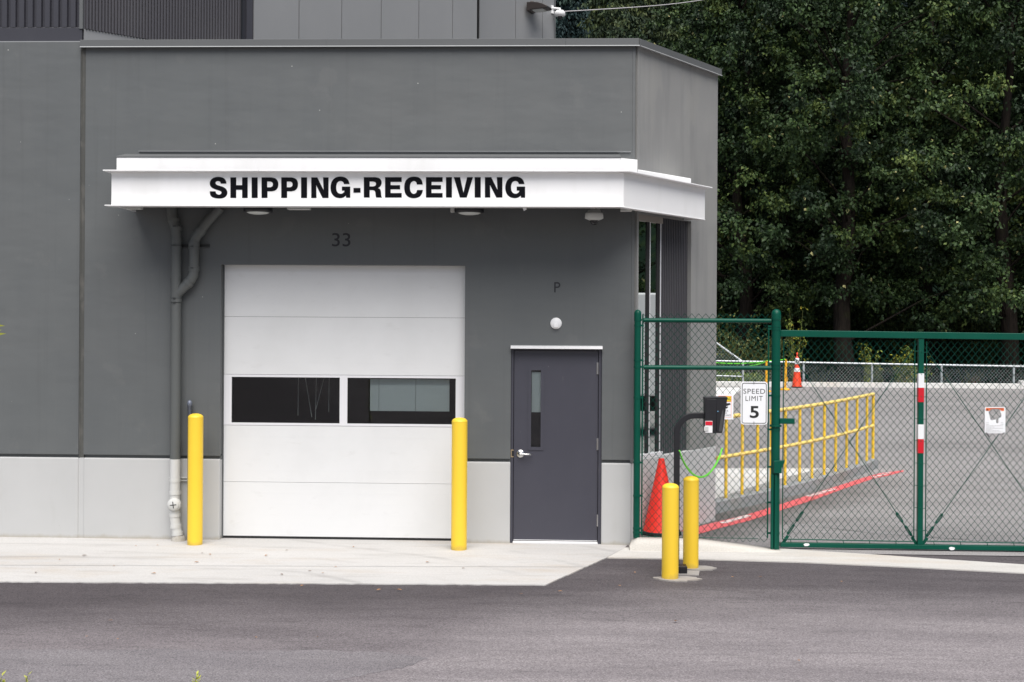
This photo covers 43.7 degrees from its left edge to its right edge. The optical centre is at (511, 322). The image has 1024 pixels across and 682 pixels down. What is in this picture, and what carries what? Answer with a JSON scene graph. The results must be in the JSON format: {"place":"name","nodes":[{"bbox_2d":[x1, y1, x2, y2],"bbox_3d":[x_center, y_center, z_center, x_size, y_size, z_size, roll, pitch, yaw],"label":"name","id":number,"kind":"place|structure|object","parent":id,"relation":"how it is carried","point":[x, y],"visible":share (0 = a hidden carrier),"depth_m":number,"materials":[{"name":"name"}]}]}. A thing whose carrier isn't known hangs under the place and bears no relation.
{"place":"outdoors","nodes":[
{"label":"outdoors","id":0,"kind":"place"},
{"bbox_2d":[0,537,626,585],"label":"pavement","id":1,"kind":"structure","parent":0,"point":[248,561],"depth_m":12.88,"materials":[{"name":"concrete"}]},
{"bbox_2d":[187,413,202,545],"bbox_3d":[-3.431,1.698,13.824,0.165,1.423,0.165,0,0,2],"label":"bollard","id":2,"kind":"object","parent":1,"relation":"on","point":[195,489],"visible":1,"depth_m":13.76,"materials":[{"name":"yellow metal"}]},
{"bbox_2d":[136,565,508,566],"bbox_3d":[-2.193,2.409,12.620,5.708,0.001,0.008,0,0,-1],"label":"pavement joint","id":3,"kind":"object","parent":1,"relation":"on","point":[185,565],"visible":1,"depth_m":12.62,"materials":[{"name":"grey concrete"}]},
{"bbox_2d":[451,417,467,550],"bbox_3d":[-0.563,1.721,13.615,0.170,1.412,0.170,0,0,2],"label":"bollard","id":4,"kind":"object","parent":1,"relation":"on","point":[459,492],"visible":1,"depth_m":13.54,"materials":[{"name":"yellow metal"}]},
{"bbox_2d":[0,554,1023,681],"bbox_3d":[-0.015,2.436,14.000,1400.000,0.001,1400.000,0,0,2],"label":"ground","id":5,"kind":"structure","parent":0,"point":[775,622],"depth_m":10.35,"materials":[{"name":"grey asphalt"}]},
{"bbox_2d":[0,648,426,681],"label":"road patch","id":6,"kind":"object","parent":5,"relation":"on","point":[138,665],"visible":0.9,"depth_m":9.01,"materials":[{"name":"grey asphalt"}]},
{"bbox_2d":[192,671,200,681],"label":"weed","id":7,"kind":"object","parent":6,"relation":"on","point":[197,675],"visible":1,"depth_m":8.26,"materials":[{"name":"yellow"}]},
{"bbox_2d":[0,38,721,544],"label":"industrial building","id":8,"kind":"structure","parent":5,"relation":"on","point":[368,328],"depth_m":14.15,"materials":[{"name":"grey paint"}]},
{"bbox_2d":[126,207,142,209],"bbox_3d":[-4.052,-1.240,13.700,0.150,0.053,0.120,0,0,2],"label":"soffit plate","id":9,"kind":"object","parent":8,"relation":"attached to","point":[135,208],"visible":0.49,"depth_m":13.64,"materials":[{"name":"grey metal"}]},
{"bbox_2d":[187,400,191,493],"bbox_3d":[-3.561,1.633,14.080,0.056,1.552,0.056,0,0,2],"label":"conduit","id":10,"kind":"object","parent":8,"relation":"attached to","point":[189,403],"visible":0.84,"depth_m":14.06,"materials":[{"name":"grey"}]},
{"bbox_2d":[167,207,223,541],"bbox_3d":[-3.499,0.553,14.048,0.632,3.712,0.180,0,0,2],"label":"drain pipe","id":11,"kind":"object","parent":8,"relation":"attached to","point":[179,288],"visible":1,"depth_m":14.01,"materials":[{"name":"grey metal"}]},
{"bbox_2d":[243,207,272,214],"bbox_3d":[-2.724,-1.208,13.687,0.310,0.102,0.310,0,0,2],"label":"soffit light","id":12,"kind":"object","parent":8,"relation":"attached to","point":[258,210],"visible":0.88,"depth_m":13.58,"materials":[{"name":"black"}]},
{"bbox_2d":[0,0,555,40],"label":"office building","id":13,"kind":"structure","parent":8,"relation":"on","point":[49,20],"depth_m":15.91,"materials":[{"name":"grey metal"}]},
{"bbox_2d":[527,1,551,13],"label":"wall lamp","id":14,"kind":"object","parent":13,"relation":"attached to","point":[533,7],"visible":1,"depth_m":19.95,"materials":[{"name":"brown metal"}]},
{"bbox_2d":[551,5,564,18],"bbox_3d":[0.749,-4.987,20.547,0.228,0.223,0.178,0,0,29],"label":"security camera","id":15,"kind":"object","parent":13,"relation":"attached to","point":[559,14],"visible":0.95,"depth_m":20.50,"materials":[{"name":"white plastic"}]},
{"bbox_2d":[554,0,700,11],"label":"overhead cable","id":16,"kind":"object","parent":13,"relation":"attached to","point":[629,7],"visible":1,"depth_m":28.08,"materials":[{"name":"grey plastic"}]},
{"bbox_2d":[287,207,310,209],"bbox_3d":[-2.275,-1.230,13.630,0.237,0.053,0.120,0,0,2],"label":"soffit plate","id":17,"kind":"object","parent":8,"relation":"attached to","point":[289,208],"visible":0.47,"depth_m":13.57,"materials":[{"name":"grey metal"}]},
{"bbox_2d":[222,265,464,540],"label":"garage door","id":18,"kind":"structure","parent":8,"relation":"in","point":[343,385],"depth_m":14.20,"materials":[{"name":"white metal"}]},
{"bbox_2d":[450,208,483,214],"bbox_3d":[-0.476,-1.195,13.599,0.355,0.102,0.310,0,0,2],"label":"soffit light","id":19,"kind":"object","parent":8,"relation":"attached to","point":[469,211],"visible":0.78,"depth_m":13.50,"materials":[{"name":"black"}]},
{"bbox_2d":[550,318,561,328],"bbox_3d":[0.481,0.011,13.956,0.126,0.126,0.050,0,0,2],"label":"wall sensor","id":20,"kind":"object","parent":8,"relation":"attached to","point":[555,323],"depth_m":13.96,"materials":[{"name":"white plastic"}]},
{"bbox_2d":[510,345,602,543],"bbox_3d":[0.484,1.344,14.028,1.004,2.178,0.205,0,0,2],"label":"door","id":21,"kind":"structure","parent":8,"relation":"in","point":[556,391],"depth_m":14.03,"materials":[{"name":"metal"}]},
{"bbox_2d":[585,208,602,224],"bbox_3d":[0.877,-1.143,13.625,0.198,0.208,0.198,0,0,2],"label":"security camera","id":22,"kind":"object","parent":8,"relation":"attached to","point":[594,216],"visible":0.92,"depth_m":13.56,"materials":[{"name":"grey plastic"}]},
{"bbox_2d":[620,208,631,211],"bbox_3d":[1.208,-1.204,13.492,0.119,0.062,0.120,0,0,2],"label":"soffit plate","id":23,"kind":"object","parent":8,"relation":"attached to","point":[623,210],"visible":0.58,"depth_m":13.43,"materials":[{"name":"grey metal"}]},
{"bbox_2d":[638,214,662,457],"bbox_3d":[1.521,0.156,14.252,0.054,2.694,0.622,0,0,35],"label":"window","id":24,"kind":"structure","parent":8,"relation":"in","point":[649,281],"depth_m":14.33,"materials":[{"name":"black glass"}]},
{"bbox_2d":[577,0,656,39],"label":"conifer tree","id":25,"kind":"object","parent":5,"relation":"on","point":[617,22],"visible":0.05,"depth_m":83.34,"materials":[{"name":"green plant"}]},
{"bbox_2d":[619,0,681,46],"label":"conifer tree","id":26,"kind":"object","parent":5,"relation":"on","point":[648,16],"depth_m":91.14,"materials":[{"name":"green plant"}]},
{"bbox_2d":[653,483,701,581],"bbox_3d":[1.579,2.010,12.139,0.466,0.958,0.267,0,0,2],"label":"bollard","id":27,"kind":"object","parent":5,"relation":"on","point":[670,530],"visible":0.98,"depth_m":12.08,"materials":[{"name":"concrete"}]},
{"bbox_2d":[647,0,733,269],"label":"conifer tree","id":28,"kind":"object","parent":5,"relation":"on","point":[668,31],"visible":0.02,"depth_m":87.62,"materials":[{"name":"green plant"}]},
{"bbox_2d":[661,396,727,575],"bbox_3d":[1.767,1.606,12.427,0.630,1.769,0.220,0,0,2],"label":"intercom post","id":29,"kind":"object","parent":5,"relation":"on","point":[712,415],"visible":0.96,"depth_m":12.36,"materials":[{"name":"black metal"}]},
{"bbox_2d":[679,448,722,477],"bbox_3d":[1.943,1.420,13.070,0.019,0.356,1.489,0,0,26],"label":"plastic chain","id":30,"kind":"object","parent":29,"relation":"hanging from","point":[693,474],"visible":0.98,"depth_m":13.04,"materials":[{"name":"green plastic"}]},
{"bbox_2d":[683,476,716,570],"bbox_3d":[1.839,2.010,12.677,0.397,0.963,0.251,0,0,2],"label":"bollard","id":31,"kind":"object","parent":5,"relation":"on","point":[691,522],"visible":0.89,"depth_m":12.62,"materials":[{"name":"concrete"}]},
{"bbox_2d":[716,310,762,373],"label":"shrub","id":32,"kind":"object","parent":5,"relation":"on","point":[719,353],"visible":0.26,"depth_m":45.51,"materials":[{"name":"green plant"}]},
{"bbox_2d":[716,370,764,381],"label":"ground cover","id":33,"kind":"object","parent":5,"relation":"on","point":[747,376],"visible":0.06,"depth_m":43.35,"materials":[{"name":"green plant"}]},
{"bbox_2d":[670,0,824,365],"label":"broadleaf tree","id":34,"kind":"object","parent":5,"relation":"on","point":[747,186],"visible":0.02,"depth_m":55.53,"materials":[{"name":"green plant"}]},
{"bbox_2d":[716,295,787,373],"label":"understory bush","id":35,"kind":"object","parent":5,"relation":"on","point":[754,336],"visible":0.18,"depth_m":53.63,"materials":[{"name":"green plant"}]},
{"bbox_2d":[620,0,884,374],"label":"broadleaf tree","id":36,"kind":"object","parent":5,"relation":"on","point":[783,291],"visible":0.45,"depth_m":49.08,"materials":[{"name":"green plant"}]},
{"bbox_2d":[738,333,792,381],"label":"shrub","id":37,"kind":"object","parent":5,"relation":"on","point":[754,352],"visible":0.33,"depth_m":46.03,"materials":[{"name":"green plant"}]},
{"bbox_2d":[658,1,882,347],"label":"broadleaf tree","id":38,"kind":"object","parent":5,"relation":"on","point":[729,196],"visible":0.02,"depth_m":59.07,"materials":[{"name":"green plant"}]},
{"bbox_2d":[738,297,832,372],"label":"understory bush","id":39,"kind":"object","parent":5,"relation":"on","point":[786,329],"visible":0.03,"depth_m":54.59,"materials":[{"name":"green plant"}]},
{"bbox_2d":[658,0,928,380],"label":"broadleaf tree","id":40,"kind":"object","parent":5,"relation":"on","point":[766,82],"visible":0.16,"depth_m":51.54,"materials":[{"name":"green plant"}]},
{"bbox_2d":[784,307,807,380],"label":"sapling","id":41,"kind":"object","parent":5,"relation":"on","point":[790,324],"visible":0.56,"depth_m":45.04,"materials":[{"name":"yellow"}]},
{"bbox_2d":[770,300,859,381],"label":"understory bush","id":42,"kind":"object","parent":5,"relation":"on","point":[814,355],"visible":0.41,"depth_m":52.59,"materials":[{"name":"green plant"}]},
{"bbox_2d":[607,547,1023,573],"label":"curb","id":43,"kind":"structure","parent":5,"relation":"on","point":[810,556],"depth_m":13.15,"materials":[{"name":"concrete"}]},
{"bbox_2d":[721,0,938,368],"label":"broadleaf tree","id":44,"kind":"object","parent":5,"relation":"on","point":[756,291],"visible":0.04,"depth_m":58.84,"materials":[{"name":"green plant"}]},
{"bbox_2d":[811,309,873,371],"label":"understory bush","id":45,"kind":"object","parent":5,"relation":"on","point":[822,316],"visible":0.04,"depth_m":58.69,"materials":[{"name":"green plant"}]},
{"bbox_2d":[715,0,1023,381],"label":"broadleaf tree","id":46,"kind":"object","parent":5,"relation":"on","point":[845,108],"visible":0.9,"depth_m":45.59,"materials":[{"name":"green plant"}]},
{"bbox_2d":[824,299,916,380],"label":"understory bush","id":47,"kind":"object","parent":5,"relation":"on","point":[856,356],"visible":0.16,"depth_m":53.97,"materials":[{"name":"green plant"}]},
{"bbox_2d":[857,342,883,381],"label":"sapling","id":48,"kind":"object","parent":5,"relation":"on","point":[866,368],"visible":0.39,"depth_m":43.99,"materials":[{"name":"green plant"}]},
{"bbox_2d":[873,362,883,382],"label":"shrub","id":49,"kind":"object","parent":5,"relation":"on","point":[879,376],"visible":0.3,"depth_m":43.59,"materials":[{"name":"green plant"}]},
{"bbox_2d":[852,306,908,372],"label":"understory bush","id":50,"kind":"object","parent":5,"relation":"on","point":[887,326],"visible":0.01,"depth_m":59.19,"materials":[{"name":"green plant"}]},
{"bbox_2d":[765,0,1023,382],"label":"broadleaf tree","id":51,"kind":"object","parent":5,"relation":"on","point":[994,115],"visible":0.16,"depth_m":51.07,"materials":[{"name":"green plant"}]},
{"bbox_2d":[775,0,1023,372],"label":"broadleaf tree","id":52,"kind":"object","parent":5,"relation":"on","point":[952,245],"visible":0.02,"depth_m":58.38,"materials":[{"name":"green plant"}]},
{"bbox_2d":[868,293,946,382],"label":"understory bush","id":53,"kind":"object","parent":5,"relation":"on","point":[898,328],"visible":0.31,"depth_m":52.21,"materials":[{"name":"green plant"}]},
{"bbox_2d":[885,346,932,382],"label":"shrub","id":54,"kind":"object","parent":5,"relation":"on","point":[908,376],"visible":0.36,"depth_m":44.20,"materials":[{"name":"green plant"}]},
{"bbox_2d":[829,0,1023,383],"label":"broadleaf tree","id":55,"kind":"object","parent":5,"relation":"on","point":[1005,146],"visible":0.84,"depth_m":45.74,"materials":[{"name":"green plant"}]},
{"bbox_2d":[898,315,960,361],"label":"understory bush","id":56,"kind":"object","parent":5,"relation":"on","point":[909,331],"visible":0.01,"depth_m":59.49,"materials":[{"name":"green plant"}]},
{"bbox_2d":[896,298,979,379],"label":"understory bush","id":57,"kind":"object","parent":5,"relation":"on","point":[940,360],"visible":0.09,"depth_m":54.58,"materials":[{"name":"green plant"}]},
{"bbox_2d":[879,0,1023,372],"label":"broadleaf tree","id":58,"kind":"object","parent":5,"relation":"on","point":[1011,209],"visible":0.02,"depth_m":57.94,"materials":[{"name":"green plant"}]},
{"bbox_2d":[936,302,1000,382],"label":"understory bush","id":59,"kind":"object","parent":5,"relation":"on","point":[966,329],"visible":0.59,"depth_m":52.76,"materials":[{"name":"green plant"}]},
{"bbox_2d":[914,1,1023,308],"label":"broadleaf tree","id":60,"kind":"object","parent":5,"relation":"on","point":[1017,214],"visible":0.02,"depth_m":60.41,"materials":[{"name":"green plant"}]},
{"bbox_2d":[932,0,1023,323],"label":"broadleaf tree","id":61,"kind":"object","parent":5,"relation":"on","point":[1019,76],"visible":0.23,"depth_m":48.94,"materials":[{"name":"green plant"}]},
{"bbox_2d":[960,313,1023,372],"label":"understory bush","id":62,"kind":"object","parent":5,"relation":"on","point":[995,351],"visible":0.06,"depth_m":59.74,"materials":[{"name":"green plant"}]},
{"bbox_2d":[976,308,1023,379],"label":"understory bush","id":63,"kind":"object","parent":5,"relation":"on","point":[1021,353],"visible":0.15,"depth_m":53.62,"materials":[{"name":"green plant"}]},
{"bbox_2d":[716,387,740,395],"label":"path","id":64,"kind":"structure","parent":0,"point":[733,391],"depth_m":38.29,"materials":[{"name":"white concrete"}]},
{"bbox_2d":[715,468,829,497],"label":"path","id":65,"kind":"structure","parent":0,"point":[750,471],"depth_m":18.42,"materials":[{"name":"white concrete"}]},
{"bbox_2d":[593,0,1023,382],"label":"hillside","id":66,"kind":"structure","parent":0,"point":[993,378],"depth_m":58.90,"materials":[{"name":"green plant"}]},
{"bbox_2d":[556,0,593,37],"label":"conifer tree","id":67,"kind":"object","parent":66,"relation":"on","point":[569,28],"visible":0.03,"depth_m":107.02,"materials":[{"name":"green plant"}]},
{"bbox_2d":[558,0,1001,103],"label":"distant wood","id":68,"kind":"object","parent":66,"relation":"on","point":[593,21],"depth_m":133.52,"materials":[{"name":"green plant"}]},
{"bbox_2d":[626,386,1023,555],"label":"parking lot","id":69,"kind":"structure","parent":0,"point":[910,487],"depth_m":20.42,"materials":[{"name":"concrete"}]},
{"bbox_2d":[629,537,781,551],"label":"kerb","id":70,"kind":"structure","parent":69,"relation":"on","point":[652,544],"depth_m":13.59,"materials":[{"name":"concrete"}]},
{"bbox_2d":[633,309,794,549],"bbox_3d":[2.172,1.148,13.741,1.722,2.590,0.157,0,0,2],"label":"chain link fence","id":71,"kind":"object","parent":70,"relation":"on","point":[777,463],"visible":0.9,"depth_m":13.75,"materials":[{"name":"green metal"}]},
{"bbox_2d":[717,394,732,418],"bbox_3d":[2.292,0.909,13.728,0.179,0.272,0.006,0,0,2],"label":"warning sign","id":72,"kind":"object","parent":71,"relation":"attached to","point":[729,411],"visible":0.45,"depth_m":13.72,"materials":[{"name":"white metal"}]},
{"bbox_2d":[741,382,767,424],"bbox_3d":[2.603,0.867,13.715,0.287,0.465,0.008,0,0,2],"label":"speed limit sign","id":73,"kind":"object","parent":71,"relation":"attached to","point":[754,403],"visible":1,"depth_m":13.71,"materials":[{"name":"white metal"}]},
{"bbox_2d":[716,382,737,386],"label":"wall","id":74,"kind":"structure","parent":69,"relation":"on","point":[726,384],"depth_m":40.14,"materials":[{"name":"white concrete"}]},
{"bbox_2d":[765,361,770,391],"bbox_3d":[7.542,1.600,37.842,0.288,0.924,0.288,0,0,2],"label":"delineator post","id":75,"kind":"object","parent":69,"relation":"on","point":[766,372],"visible":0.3,"depth_m":37.81,"materials":[{"name":"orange plastic"}]},
{"bbox_2d":[780,359,789,389],"bbox_3d":[8.278,1.584,38.656,0.295,0.936,0.295,0,0,2],"label":"delineator post","id":76,"kind":"object","parent":69,"relation":"on","point":[786,378],"visible":0.87,"depth_m":38.62,"materials":[{"name":"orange plastic"}]},
{"bbox_2d":[716,359,784,365],"bbox_3d":[7.099,1.294,39.831,1.513,0.393,4.082,0,0,-18],"label":"plastic chain","id":77,"kind":"object","parent":76,"relation":"hanging from","point":[750,362],"visible":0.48,"depth_m":38.67,"materials":[{"name":"green plastic"}]},
{"bbox_2d":[682,470,903,533],"bbox_3d":[3.912,2.392,17.193,0.328,0.109,7.723,0,0,37],"label":"road marking","id":78,"kind":"object","parent":69,"relation":"on","point":[757,513],"visible":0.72,"depth_m":16.79,"materials":[{"name":"red paint"}]},
{"bbox_2d":[715,458,877,513],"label":"ramp kerb","id":79,"kind":"structure","parent":69,"relation":"on","point":[746,500],"depth_m":17.71,"materials":[{"name":"grey concrete"}]},
{"bbox_2d":[716,392,874,497],"bbox_3d":[4.286,1.703,18.380,0.206,1.161,5.466,0,0,36],"label":"handrail","id":80,"kind":"object","parent":79,"relation":"on","point":[786,445],"visible":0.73,"depth_m":18.16,"materials":[{"name":"yellow metal"}]},
{"bbox_2d":[792,353,802,387],"bbox_3d":[8.901,1.489,39.842,0.332,1.094,0.332,0,0,2],"label":"traffic cone","id":81,"kind":"object","parent":69,"relation":"on","point":[796,376],"visible":0.69,"depth_m":39.76,"materials":[{"name":"orange plastic"}]},
{"bbox_2d":[720,472,888,522],"bbox_3d":[4.211,2.381,17.651,0.153,0.080,5.781,0,0,36],"label":"road marking","id":82,"kind":"object","parent":69,"relation":"on","point":[729,520],"visible":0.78,"depth_m":15.88,"materials":[{"name":"white paint"}]},
{"bbox_2d":[716,380,1023,388],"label":"wall","id":83,"kind":"structure","parent":69,"relation":"on","point":[883,385],"depth_m":39.99,"materials":[{"name":"white concrete"}]},
{"bbox_2d":[716,360,1023,383],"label":"galvanised fence","id":84,"kind":"object","parent":83,"relation":"on","point":[895,364],"visible":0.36,"depth_m":42.59,"materials":[{"name":"metal"}]},
{"bbox_2d":[716,343,741,376],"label":"galvanised fence","id":85,"kind":"object","parent":84,"relation":"attached to","point":[722,347],"visible":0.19,"depth_m":42.82,"materials":[{"name":"metal"}]},
{"bbox_2d":[779,330,1023,550],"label":"sliding gate","id":86,"kind":"structure","parent":69,"relation":"on","point":[919,542],"depth_m":13.72,"materials":[{"name":"green metal"}]},
{"bbox_2d":[985,406,1005,436],"bbox_3d":[5.181,1.062,13.669,0.225,0.332,0.014,0,0,2],"label":"notice sign","id":87,"kind":"object","parent":86,"relation":"attached to","point":[992,426],"visible":1,"depth_m":13.67,"materials":[{"name":"white"}]},
{"bbox_2d":[793,523,1022,541],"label":"crack","id":88,"kind":"object","parent":69,"relation":"on","point":[914,535],"visible":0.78,"depth_m":14.59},
{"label":"ground","id":89,"kind":"structure","parent":0,"visible":0},
{"bbox_2d":[642,458,680,536],"bbox_3d":[1.644,1.914,14.060,0.429,0.826,0.429,0,0,2],"label":"traffic cone","id":90,"kind":"object","parent":89,"relation":"on","point":[649,525],"visible":0.46,"depth_m":13.97,"materials":[{"name":"orange plastic"}]}
]}

